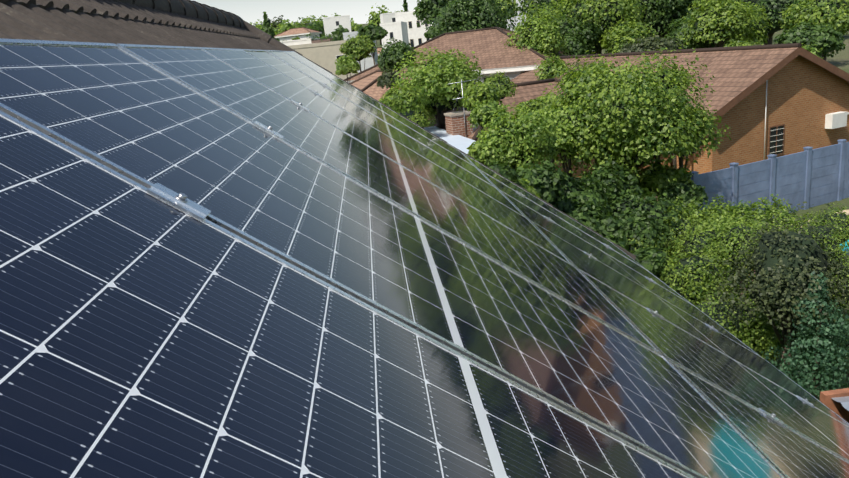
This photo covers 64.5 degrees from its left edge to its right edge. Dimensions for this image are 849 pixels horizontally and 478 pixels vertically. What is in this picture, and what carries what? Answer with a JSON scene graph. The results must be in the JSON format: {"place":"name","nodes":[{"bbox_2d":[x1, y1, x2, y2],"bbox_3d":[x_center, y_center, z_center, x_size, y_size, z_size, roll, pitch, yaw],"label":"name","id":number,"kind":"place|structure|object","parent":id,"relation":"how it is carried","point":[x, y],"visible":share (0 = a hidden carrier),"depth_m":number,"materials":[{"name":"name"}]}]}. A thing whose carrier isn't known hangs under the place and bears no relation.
{"place":"outdoors","nodes":[
{"label":"outdoors","id":0,"kind":"place"},
{"bbox_2d":[191,0,424,25],"label":"sky","id":1,"kind":"structure","parent":0,"point":[249,11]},
{"bbox_2d":[362,23,848,394],"bbox_3d":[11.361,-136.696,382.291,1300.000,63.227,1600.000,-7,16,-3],"label":"ground","id":2,"kind":"structure","parent":0,"point":[840,60],"depth_m":21.08,"materials":[{"name":"green plant"}]},
{"bbox_2d":[250,18,271,28],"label":"tree","id":3,"kind":"object","parent":2,"relation":"on","point":[258,24],"visible":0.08,"depth_m":270.67,"materials":[{"name":"green plant"}]},
{"bbox_2d":[260,12,279,41],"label":"conifer tree","id":4,"kind":"object","parent":2,"relation":"on","point":[267,29],"visible":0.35,"depth_m":139.15,"materials":[{"name":"green plant"}]},
{"bbox_2d":[263,15,288,29],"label":"tree","id":5,"kind":"object","parent":2,"relation":"on","point":[279,20],"visible":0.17,"depth_m":273.20,"materials":[{"name":"green plant"}]},
{"bbox_2d":[275,19,304,34],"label":"tree","id":6,"kind":"object","parent":2,"relation":"on","point":[283,27],"visible":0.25,"depth_m":192.79,"materials":[{"name":"green plant"}]},
{"bbox_2d":[274,27,321,41],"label":"hill house","id":7,"kind":"structure","parent":2,"relation":"on","point":[300,33],"depth_m":153.49,"materials":[{"name":"orange paint"}]},
{"bbox_2d":[281,38,310,45],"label":"house wall","id":8,"kind":"structure","parent":7,"relation":"attached to","point":[297,42],"depth_m":61.98,"materials":[{"name":"white paint"}]},
{"bbox_2d":[297,15,327,26],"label":"tree","id":9,"kind":"object","parent":2,"relation":"on","point":[310,18],"visible":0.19,"depth_m":215.01,"materials":[{"name":"green plant"}]},
{"bbox_2d":[305,22,324,37],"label":"tree","id":10,"kind":"object","parent":2,"relation":"on","point":[318,25],"visible":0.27,"depth_m":199.38,"materials":[{"name":"green plant"}]},
{"bbox_2d":[311,38,332,42],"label":"wall","id":11,"kind":"structure","parent":2,"relation":"on","point":[319,40],"depth_m":132.23,"materials":[{"name":"beige paint"}]},
{"bbox_2d":[288,40,357,79],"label":"wall","id":12,"kind":"structure","parent":2,"relation":"on","point":[325,55],"depth_m":58.71,"materials":[{"name":"beige paint"}]},
{"bbox_2d":[320,34,333,38],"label":"bush","id":13,"kind":"object","parent":2,"relation":"on","point":[323,36],"visible":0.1,"depth_m":167.16,"materials":[{"name":"green plant"}]},
{"bbox_2d":[323,15,351,37],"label":"building","id":14,"kind":"structure","parent":2,"relation":"on","point":[331,24],"depth_m":167.64,"materials":[{"name":"white paint"}]},
{"bbox_2d":[331,25,348,40],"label":"tree","id":15,"kind":"object","parent":2,"relation":"on","point":[337,34],"visible":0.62,"depth_m":89.55,"materials":[{"name":"green plant"}]},
{"bbox_2d":[335,53,359,82],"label":"tree","id":16,"kind":"object","parent":2,"relation":"on","point":[346,65],"visible":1,"depth_m":42.79,"materials":[{"name":"green plant"}]},
{"bbox_2d":[351,22,361,31],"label":"tree","id":17,"kind":"object","parent":2,"relation":"on","point":[355,27],"visible":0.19,"depth_m":185.31,"materials":[{"name":"green plant"}]},
{"bbox_2d":[339,34,376,71],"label":"tree","id":18,"kind":"object","parent":2,"relation":"on","point":[357,48],"visible":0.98,"depth_m":49.23,"materials":[{"name":"green plant"}]},
{"bbox_2d":[343,31,377,72],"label":"white house","id":19,"kind":"structure","parent":2,"relation":"on","point":[368,62],"depth_m":83.77,"materials":[{"name":"grey paint"}]},
{"bbox_2d":[357,23,387,64],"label":"tree","id":20,"kind":"object","parent":2,"relation":"on","point":[373,32],"visible":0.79,"depth_m":80.08,"materials":[{"name":"green plant"}]},
{"bbox_2d":[366,5,388,44],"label":"tree","id":21,"kind":"object","parent":2,"relation":"on","point":[375,19],"visible":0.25,"depth_m":234.47,"materials":[{"name":"green plant"}]},
{"bbox_2d":[350,70,410,100],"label":"roof","id":22,"kind":"structure","parent":2,"relation":"on","point":[366,84],"depth_m":37.26,"materials":[{"name":"beige tile"}]},
{"bbox_2d":[377,68,401,88],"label":"bush","id":23,"kind":"object","parent":2,"relation":"on","point":[384,80],"visible":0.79,"depth_m":34.67,"materials":[{"name":"green plant"}]},
{"bbox_2d":[380,12,399,23],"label":"building","id":24,"kind":"structure","parent":2,"relation":"on","point":[387,17],"depth_m":159.28,"materials":[{"name":"white paint"}]},
{"bbox_2d":[380,21,408,50],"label":"white house","id":25,"kind":"structure","parent":2,"relation":"on","point":[398,31],"depth_m":97.52,"materials":[{"name":"paint"}]},
{"bbox_2d":[377,37,415,72],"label":"tree","id":26,"kind":"object","parent":2,"relation":"on","point":[389,57],"visible":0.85,"depth_m":37.90,"materials":[{"name":"green plant"}]},
{"bbox_2d":[379,82,426,117],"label":"tree","id":27,"kind":"object","parent":2,"relation":"on","point":[405,101],"visible":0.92,"depth_m":23.02,"materials":[{"name":"green plant"}]},
{"bbox_2d":[402,0,408,11],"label":"conifer tree","id":28,"kind":"object","parent":2,"relation":"on","point":[405,5],"visible":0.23,"depth_m":131.99,"materials":[{"name":"green plant"}]},
{"bbox_2d":[395,11,434,46],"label":"white house","id":29,"kind":"structure","parent":2,"relation":"on","point":[416,36],"depth_m":105.91,"materials":[{"name":"paint"}]},
{"bbox_2d":[407,104,436,127],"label":"bush","id":30,"kind":"object","parent":2,"relation":"on","point":[420,119],"visible":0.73,"depth_m":25.31,"materials":[{"name":"green plant"}]},
{"bbox_2d":[424,26,436,38],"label":"tree","id":31,"kind":"object","parent":2,"relation":"on","point":[426,34],"visible":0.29,"depth_m":85.58,"materials":[{"name":"green plant"}]},
{"bbox_2d":[413,0,454,33],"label":"tree","id":32,"kind":"object","parent":2,"relation":"on","point":[426,11],"visible":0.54,"depth_m":70.09,"materials":[{"name":"green plant"}]},
{"bbox_2d":[391,47,485,128],"bbox_3d":[0.699,-4.587,26.586,3.643,5.960,4.548,-7,16,-3],"label":"tree","id":33,"kind":"object","parent":2,"relation":"on","point":[435,77],"visible":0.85,"depth_m":25.09,"materials":[{"name":"green plant"}]},
{"bbox_2d":[424,79,478,153],"bbox_3d":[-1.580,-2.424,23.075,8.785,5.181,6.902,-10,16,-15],"label":"chimney","id":34,"kind":"object","parent":2,"relation":"on","point":[457,132],"visible":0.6,"depth_m":24.26,"materials":[{"name":"red brick"}]},
{"bbox_2d":[344,27,595,84],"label":"house","id":35,"kind":"structure","parent":2,"relation":"on","point":[492,54],"depth_m":44.72,"materials":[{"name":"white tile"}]},
{"bbox_2d":[424,0,517,38],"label":"tree","id":36,"kind":"object","parent":2,"relation":"on","point":[458,15],"visible":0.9,"depth_m":56.65,"materials":[{"name":"green plant"}]},
{"bbox_2d":[461,83,502,133],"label":"tree","id":37,"kind":"object","parent":2,"relation":"on","point":[472,95],"visible":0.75,"depth_m":20.17,"materials":[{"name":"green plant"}]},
{"bbox_2d":[466,139,498,162],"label":"bush","id":38,"kind":"object","parent":2,"relation":"on","point":[474,148],"visible":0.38,"depth_m":13.14,"materials":[{"name":"green plant"}]},
{"bbox_2d":[467,99,505,130],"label":"bush","id":39,"kind":"object","parent":2,"relation":"on","point":[478,112],"visible":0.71,"depth_m":14.45,"materials":[{"name":"green plant"}]},
{"bbox_2d":[480,71,518,99],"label":"tree","id":40,"kind":"object","parent":2,"relation":"on","point":[502,86],"visible":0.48,"depth_m":22.96,"materials":[{"name":"green plant"}]},
{"bbox_2d":[487,162,518,183],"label":"bush","id":41,"kind":"object","parent":2,"relation":"on","point":[507,172],"visible":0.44,"depth_m":11.25,"materials":[{"name":"green plant"}]},
{"bbox_2d":[493,0,519,24],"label":"tree","id":42,"kind":"object","parent":2,"relation":"on","point":[512,3],"visible":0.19,"depth_m":92.55,"materials":[{"name":"green plant"}]},
{"bbox_2d":[470,102,557,170],"bbox_3d":[1.972,-0.527,14.179,1.801,4.671,2.008,-4,16,8],"label":"tree","id":43,"kind":"object","parent":2,"relation":"on","point":[516,142],"visible":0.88,"depth_m":13.17,"materials":[{"name":"green plant"}]},
{"bbox_2d":[507,0,527,30],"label":"building","id":44,"kind":"structure","parent":2,"relation":"on","point":[517,17],"depth_m":117.63,"materials":[{"name":"paint"}]},
{"bbox_2d":[517,178,539,197],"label":"bush","id":45,"kind":"object","parent":2,"relation":"on","point":[523,183],"visible":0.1,"depth_m":11.67,"materials":[{"name":"green plant"}]},
{"bbox_2d":[501,1,568,56],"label":"tree","id":46,"kind":"object","parent":2,"relation":"on","point":[540,35],"visible":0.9,"depth_m":42.57,"materials":[{"name":"green plant"}]},
{"bbox_2d":[517,92,566,166],"bbox_3d":[3.555,-1.872,18.763,1.756,4.434,1.565,-7,16,-3],"label":"tree","id":47,"kind":"object","parent":2,"relation":"on","point":[535,104],"visible":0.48,"depth_m":18.04,"materials":[{"name":"green plant"}]},
{"bbox_2d":[514,160,570,202],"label":"bush","id":48,"kind":"object","parent":2,"relation":"on","point":[548,181],"visible":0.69,"depth_m":12.48,"materials":[{"name":"green plant"}]},
{"bbox_2d":[514,0,573,24],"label":"tree","id":49,"kind":"object","parent":2,"relation":"on","point":[522,10],"visible":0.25,"depth_m":63.96,"materials":[{"name":"green plant"}]},
{"bbox_2d":[427,78,669,178],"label":"house","id":50,"kind":"structure","parent":2,"relation":"on","point":[529,90],"depth_m":27.23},
{"bbox_2d":[534,53,568,79],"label":"tree","id":51,"kind":"object","parent":2,"relation":"on","point":[547,71],"visible":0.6,"depth_m":37.71,"materials":[{"name":"green plant"}]},
{"bbox_2d":[528,100,598,176],"bbox_3d":[3.465,-1.164,16.463,2.208,4.348,2.243,-7,16,-3],"label":"tree","id":52,"kind":"object","parent":2,"relation":"on","point":[564,135],"visible":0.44,"depth_m":15.30,"materials":[{"name":"green plant"}]},
{"bbox_2d":[551,12,603,55],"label":"tree","id":53,"kind":"object","parent":2,"relation":"on","point":[575,44],"visible":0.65,"depth_m":45.52,"materials":[{"name":"green plant"}]},
{"bbox_2d":[544,173,613,215],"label":"bush","id":54,"kind":"object","parent":2,"relation":"on","point":[578,190],"visible":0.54,"depth_m":13.79,"materials":[{"name":"green plant"}]},
{"bbox_2d":[558,60,607,93],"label":"tree","id":55,"kind":"object","parent":2,"relation":"on","point":[573,64],"visible":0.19,"depth_m":25.46,"materials":[{"name":"green plant"}]},
{"bbox_2d":[552,199,623,236],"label":"bush","id":56,"kind":"object","parent":2,"relation":"on","point":[608,224],"visible":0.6,"depth_m":12.86,"materials":[{"name":"green plant"}]},
{"bbox_2d":[557,56,632,211],"bbox_3d":[4.508,-1.948,17.120,2.126,5.280,1.764,-18,20,-36],"label":"tree","id":57,"kind":"object","parent":2,"relation":"on","point":[600,68],"visible":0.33,"depth_m":16.15,"materials":[{"name":"green plant"}]},
{"bbox_2d":[540,0,654,53],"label":"tree","id":58,"kind":"object","parent":2,"relation":"on","point":[604,14],"visible":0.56,"depth_m":46.02,"materials":[{"name":"green plant"}]},
{"bbox_2d":[584,161,643,204],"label":"bush","id":59,"kind":"object","parent":2,"relation":"on","point":[615,182],"visible":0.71,"depth_m":14.82,"materials":[{"name":"green plant"}]},
{"bbox_2d":[603,234,625,248],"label":"bush","id":60,"kind":"object","parent":2,"relation":"on","point":[617,240],"visible":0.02,"depth_m":11.59,"materials":[{"name":"green plant"}]},
{"bbox_2d":[537,41,715,183],"bbox_3d":[4.864,-1.946,16.641,4.608,5.470,4.610,-7,16,-3],"label":"tree","id":61,"kind":"object","parent":2,"relation":"on","point":[640,127],"visible":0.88,"depth_m":15.04,"materials":[{"name":"green plant"}]},
{"bbox_2d":[599,17,655,53],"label":"tree","id":62,"kind":"object","parent":2,"relation":"on","point":[620,36],"visible":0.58,"depth_m":43.23,"materials":[{"name":"green plant"}]},
{"bbox_2d":[603,186,688,251],"bbox_3d":[4.554,0.167,14.773,2.203,2.504,2.527,3,18,28],"label":"bush","id":63,"kind":"object","parent":2,"relation":"on","point":[646,214],"visible":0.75,"depth_m":14.02,"materials":[{"name":"green plant"}]},
{"bbox_2d":[617,34,683,52],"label":"tree","id":64,"kind":"object","parent":2,"relation":"on","point":[654,44],"visible":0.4,"depth_m":37.65,"materials":[{"name":"green plant"}]},
{"bbox_2d":[630,246,671,281],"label":"bush","id":65,"kind":"object","parent":2,"relation":"on","point":[649,259],"visible":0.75,"depth_m":12.06,"materials":[{"name":"green plant"}]},
{"bbox_2d":[625,231,682,264],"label":"bush","id":66,"kind":"object","parent":2,"relation":"on","point":[635,248],"visible":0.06,"depth_m":13.65,"materials":[{"name":"green plant"}]},
{"bbox_2d":[619,54,693,163],"bbox_3d":[5.746,-2.003,17.006,1.864,5.200,1.919,-1,16,16],"label":"tree","id":67,"kind":"object","parent":2,"relation":"on","point":[678,81],"visible":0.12,"depth_m":16.09,"materials":[{"name":"green plant"}]},
{"bbox_2d":[629,161,693,196],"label":"bush","id":68,"kind":"object","parent":2,"relation":"on","point":[657,179],"visible":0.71,"depth_m":15.99,"materials":[{"name":"green plant"}]},
{"bbox_2d":[623,0,700,38],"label":"tree","id":69,"kind":"object","parent":2,"relation":"on","point":[662,15],"visible":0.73,"depth_m":47.65,"materials":[{"name":"green plant"}]},
{"bbox_2d":[649,178,708,215],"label":"bush","id":70,"kind":"object","parent":2,"relation":"on","point":[687,192],"visible":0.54,"depth_m":15.51,"materials":[{"name":"green plant"}]},
{"bbox_2d":[662,67,695,168],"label":"tree","id":71,"kind":"object","parent":2,"relation":"on","point":[675,158],"visible":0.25,"depth_m":24.46,"materials":[{"name":"green plant"}]},
{"bbox_2d":[665,195,693,261],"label":"ivy hedge","id":72,"kind":"object","parent":2,"relation":"on","point":[678,212],"visible":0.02,"depth_m":14.54,"materials":[{"name":"green plant"}]},
{"bbox_2d":[511,43,848,173],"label":"brick house","id":73,"kind":"structure","parent":2,"relation":"on","point":[807,91],"depth_m":27.01,"materials":[{"name":"brown tile"}]},
{"bbox_2d":[764,80,848,159],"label":"brick house gable fittings","id":74,"kind":"object","parent":73,"relation":"attached to","point":[834,120],"visible":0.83,"depth_m":27.26,"materials":[{"name":"white glass"}]},
{"bbox_2d":[656,208,713,257],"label":"bush","id":75,"kind":"object","parent":2,"relation":"on","point":[684,222],"visible":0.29,"depth_m":14.12,"materials":[{"name":"green plant"}]},
{"bbox_2d":[659,12,725,48],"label":"tree","id":76,"kind":"object","parent":2,"relation":"on","point":[675,26],"visible":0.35,"depth_m":44.14,"materials":[{"name":"green plant"}]},
{"bbox_2d":[686,196,712,226],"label":"ivy hedge","id":77,"kind":"object","parent":2,"relation":"on","point":[696,212],"visible":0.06,"depth_m":14.54,"materials":[{"name":"green plant"}]},
{"bbox_2d":[666,214,733,269],"bbox_3d":[5.755,0.530,13.558,1.504,2.229,1.547,-19,21,-39],"label":"bush","id":78,"kind":"object","parent":2,"relation":"on","point":[701,241],"visible":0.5,"depth_m":13.15,"materials":[{"name":"green plant"}]},
{"bbox_2d":[669,103,730,167],"bbox_3d":[6.565,-1.493,17.119,1.978,3.997,2.147,7,20,39],"label":"tree","id":79,"kind":"object","parent":2,"relation":"on","point":[703,130],"visible":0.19,"depth_m":16.15,"materials":[{"name":"green plant"}]},
{"bbox_2d":[660,234,741,305],"bbox_3d":[4.745,1.085,11.774,1.403,2.339,1.591,-7,16,-3],"label":"bush","id":80,"kind":"object","parent":2,"relation":"on","point":[689,276],"visible":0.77,"depth_m":11.33,"materials":[{"name":"green plant"}]},
{"bbox_2d":[693,0,726,11],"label":"tree","id":81,"kind":"object","parent":2,"relation":"on","point":[708,3],"visible":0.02,"depth_m":59.17,"materials":[{"name":"green plant"}]},
{"bbox_2d":[701,195,737,282],"bbox_3d":[6.481,0.258,14.861,0.766,2.518,1.139,-6,16,1],"label":"ivy hedge","id":82,"kind":"object","parent":2,"relation":"on","point":[721,209],"visible":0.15,"depth_m":14.52,"materials":[{"name":"green plant"}]},
{"bbox_2d":[676,0,762,47],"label":"tree","id":83,"kind":"object","parent":2,"relation":"on","point":[720,21],"visible":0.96,"depth_m":41.22,"materials":[{"name":"green plant"}]},
{"bbox_2d":[718,200,755,290],"bbox_3d":[6.906,0.108,14.838,0.857,2.057,1.114,-14,18,-27],"label":"ivy hedge","id":84,"kind":"object","parent":2,"relation":"on","point":[741,208],"visible":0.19,"depth_m":14.49,"materials":[{"name":"green plant"}]},
{"bbox_2d":[685,285,792,358],"bbox_3d":[4.850,1.657,10.916,2.009,1.687,1.806,1,17,24],"label":"bush","id":85,"kind":"object","parent":2,"relation":"on","point":[737,328],"visible":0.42,"depth_m":10.47,"materials":[{"name":"green plant"}]},
{"bbox_2d":[724,37,761,46],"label":"tree","id":86,"kind":"object","parent":2,"relation":"on","point":[741,43],"visible":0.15,"depth_m":38.30,"materials":[{"name":"green plant"}]},
{"bbox_2d":[714,1,772,46],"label":"tree","id":87,"kind":"object","parent":2,"relation":"on","point":[762,33],"visible":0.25,"depth_m":44.25,"materials":[{"name":"green plant"}]},
{"bbox_2d":[706,211,785,299],"bbox_3d":[6.219,0.608,13.107,1.526,2.227,1.806,-7,16,-3],"label":"bush","id":88,"kind":"object","parent":2,"relation":"on","point":[731,236],"visible":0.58,"depth_m":12.66,"materials":[{"name":"green plant"}]},
{"bbox_2d":[740,197,774,230],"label":"ivy hedge","id":89,"kind":"object","parent":2,"relation":"on","point":[752,206],"visible":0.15,"depth_m":14.50,"materials":[{"name":"green plant"}]},
{"bbox_2d":[715,0,806,44],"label":"tree","id":90,"kind":"object","parent":2,"relation":"on","point":[773,8],"visible":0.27,"depth_m":49.16,"materials":[{"name":"green plant"}]},
{"bbox_2d":[684,139,848,222],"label":"precast wall","id":91,"kind":"structure","parent":2,"relation":"on","point":[809,175],"depth_m":19.94,"materials":[{"name":"paint"}]},
{"bbox_2d":[699,197,848,374],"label":"tree","id":92,"kind":"object","parent":2,"relation":"on","point":[786,261],"visible":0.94,"depth_m":9.41,"materials":[{"name":"green plant"}]},
{"bbox_2d":[743,306,805,363],"bbox_3d":[5.656,1.723,11.059,1.434,1.322,1.556,-7,16,-3],"label":"bush","id":93,"kind":"object","parent":2,"relation":"on","point":[762,349],"visible":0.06,"depth_m":10.57,"materials":[{"name":"green plant"}]},
{"bbox_2d":[763,194,798,231],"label":"ivy hedge","id":94,"kind":"object","parent":2,"relation":"on","point":[784,213],"visible":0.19,"depth_m":14.51,"materials":[{"name":"green plant"}]},
{"bbox_2d":[761,271,848,400],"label":"conifer tree","id":95,"kind":"object","parent":2,"relation":"on","point":[812,377],"visible":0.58,"depth_m":8.95,"materials":[{"name":"green plant"}]},
{"bbox_2d":[774,20,845,57],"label":"tree","id":96,"kind":"object","parent":2,"relation":"on","point":[830,40],"visible":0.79,"depth_m":37.65,"materials":[{"name":"green plant"}]},
{"bbox_2d":[801,43,822,57],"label":"tree","id":97,"kind":"object","parent":2,"relation":"on","point":[812,49],"visible":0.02,"depth_m":32.13,"materials":[{"name":"green plant"}]},
{"bbox_2d":[778,0,848,60],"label":"tree","id":98,"kind":"object","parent":2,"relation":"on","point":[833,13],"visible":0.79,"depth_m":40.09,"materials":[{"name":"green plant"}]},
{"bbox_2d":[778,216,848,260],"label":"bush","id":99,"kind":"object","parent":2,"relation":"on","point":[810,232],"visible":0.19,"depth_m":13.34,"materials":[{"name":"green plant"}]},
{"bbox_2d":[780,210,848,260],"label":"pool and paving","id":100,"kind":"structure","parent":2,"relation":"on","point":[847,211],"depth_m":17.09,"materials":[{"name":"teal liquid"}]},
{"bbox_2d":[788,202,848,246],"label":"bush","id":101,"kind":"object","parent":2,"relation":"on","point":[842,216],"visible":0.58,"depth_m":15.34,"materials":[{"name":"green plant"}]},
{"bbox_2d":[791,303,848,392],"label":"bush","id":102,"kind":"object","parent":2,"relation":"on","point":[845,307],"visible":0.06,"depth_m":10.40,"materials":[{"name":"green plant"}]},
{"bbox_2d":[820,388,848,422],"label":"lean to roof","id":103,"kind":"object","parent":2,"relation":"on","point":[836,401],"visible":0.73,"depth_m":5.86,"materials":[{"name":"orange wood"}]},
{"bbox_2d":[823,241,848,308],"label":"bush","id":104,"kind":"object","parent":2,"relation":"on","point":[846,276],"visible":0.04,"depth_m":12.00,"materials":[{"name":"green plant"}]},
{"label":"house walls","id":105,"kind":"object","parent":2,"relation":"on","visible":0},
{"bbox_2d":[0,0,282,50],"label":"roof tiles","id":106,"kind":"object","parent":105,"relation":"on","point":[105,21],"visible":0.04,"depth_m":3.13,"materials":[{"name":"brown tile"}]},
{"bbox_2d":[0,38,848,477],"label":"solar array","id":107,"kind":"object","parent":106,"relation":"on","point":[344,280],"visible":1,"depth_m":1.28,"materials":[{"name":"blue glass"}]},
{"bbox_2d":[146,77,814,426],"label":"solar panel clamps","id":108,"kind":"object","parent":107,"relation":"attached to","point":[182,202],"visible":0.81,"depth_m":1.18,"materials":[{"name":"silver metal"}]},
{"bbox_2d":[113,0,635,259],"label":"ridge verge caps","id":109,"kind":"object","parent":105,"relation":"on","point":[190,8],"visible":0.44,"depth_m":6.85,"materials":[{"name":"tile"}]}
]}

